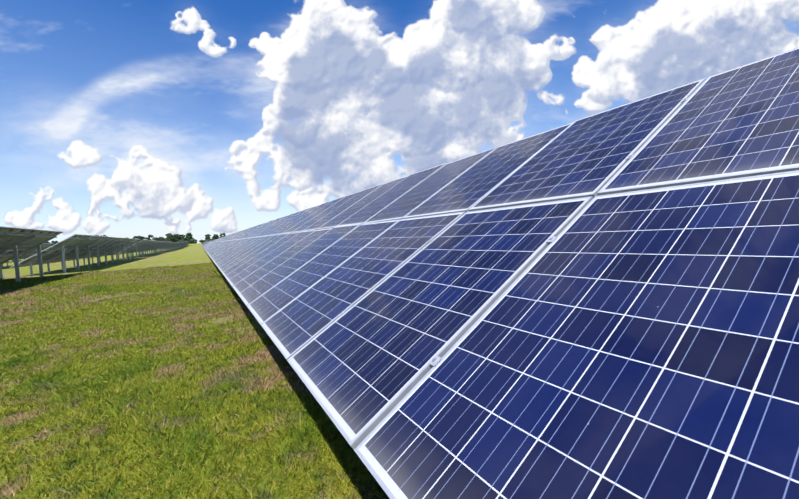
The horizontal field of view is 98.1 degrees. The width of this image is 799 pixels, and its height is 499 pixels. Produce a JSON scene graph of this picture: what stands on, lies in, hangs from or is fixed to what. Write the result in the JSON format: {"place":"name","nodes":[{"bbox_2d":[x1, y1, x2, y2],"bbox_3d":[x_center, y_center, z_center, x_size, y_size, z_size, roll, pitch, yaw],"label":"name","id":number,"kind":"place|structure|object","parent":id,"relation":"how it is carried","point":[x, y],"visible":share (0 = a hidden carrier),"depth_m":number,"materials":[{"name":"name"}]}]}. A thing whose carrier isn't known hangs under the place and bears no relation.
{"place":"outdoors","nodes":[
{"label":"outdoors","id":0,"kind":"place"},
{"bbox_2d":[0,243,366,496],"bbox_3d":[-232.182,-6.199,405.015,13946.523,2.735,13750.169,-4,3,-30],"label":"ground","id":1,"kind":"structure","parent":0,"point":[191,254],"depth_m":26.52,"materials":[{"name":"green plant"}]},
{"bbox_2d":[2,243,53,267],"bbox_3d":[-38.382,0.870,32.060,2.872,2.753,25.352,-4,3,-30],"label":"solar panel","id":2,"kind":"object","parent":1,"relation":"on","point":[28,254],"visible":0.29,"depth_m":41.20,"materials":[{"name":"grey glass"}]},
{"bbox_2d":[0,226,62,281],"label":"solar panel","id":3,"kind":"object","parent":1,"relation":"on","point":[15,242],"visible":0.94,"depth_m":16.05,"materials":[{"name":"grey glass"}]},
{"bbox_2d":[10,234,139,274],"bbox_3d":[-26.584,0.338,30.755,2.874,2.699,25.352,-4,3,-30],"label":"solar panel","id":4,"kind":"object","parent":1,"relation":"on","point":[76,247],"visible":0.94,"depth_m":25.20,"materials":[{"name":"grey glass"}]},
{"bbox_2d":[45,232,226,246],"bbox_3d":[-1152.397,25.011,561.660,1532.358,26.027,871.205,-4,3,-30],"label":"tree line","id":5,"kind":"object","parent":1,"relation":"on","point":[170,237],"visible":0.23,"depth_m":572.22,"materials":[{"name":"green plant"}]},
{"bbox_2d":[115,240,160,258],"bbox_3d":[-40.156,-0.023,54.382,2.872,2.679,25.352,-4,3,-30],"label":"solar panel","id":6,"kind":"object","parent":1,"relation":"on","point":[141,246],"visible":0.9,"depth_m":51.01,"materials":[{"name":"grey glass"}]},
{"bbox_2d":[150,241,170,252],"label":"solar panel","id":7,"kind":"object","parent":1,"relation":"on","point":[162,246],"visible":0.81,"depth_m":76.29,"materials":[{"name":"grey glass"}]},
{"bbox_2d":[166,242,177,250],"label":"solar panel","id":8,"kind":"object","parent":1,"relation":"on","point":[172,245],"visible":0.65,"depth_m":100.34,"materials":[{"name":"grey glass"}]},
{"bbox_2d":[171,242,180,249],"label":"solar panel","id":9,"kind":"object","parent":1,"relation":"on","point":[177,245],"visible":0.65,"depth_m":124.42,"materials":[{"name":"grey glass"}]},
{"bbox_2d":[203,237,222,249],"bbox_3d":[-32.231,-0.673,59.814,2.872,2.650,26.362,-4,3,-30],"label":"solar panel","id":10,"kind":"object","parent":1,"relation":"on","point":[213,242],"visible":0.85,"depth_m":58.37,"materials":[{"name":"silver glass"}]},
{"bbox_2d":[205,47,798,498],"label":"solar panel","id":11,"kind":"object","parent":1,"relation":"on","point":[601,305],"visible":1,"depth_m":1.27,"materials":[{"name":"blue glass"}]},
{"bbox_2d":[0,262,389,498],"bbox_3d":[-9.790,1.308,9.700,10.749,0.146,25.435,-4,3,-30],"label":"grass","id":12,"kind":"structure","parent":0,"point":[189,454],"depth_m":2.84,"materials":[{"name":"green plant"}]},
{"bbox_2d":[0,0,798,242],"label":"sky","id":13,"kind":"structure","parent":0,"point":[54,54],"materials":[{"name":"blue"}]}
]}

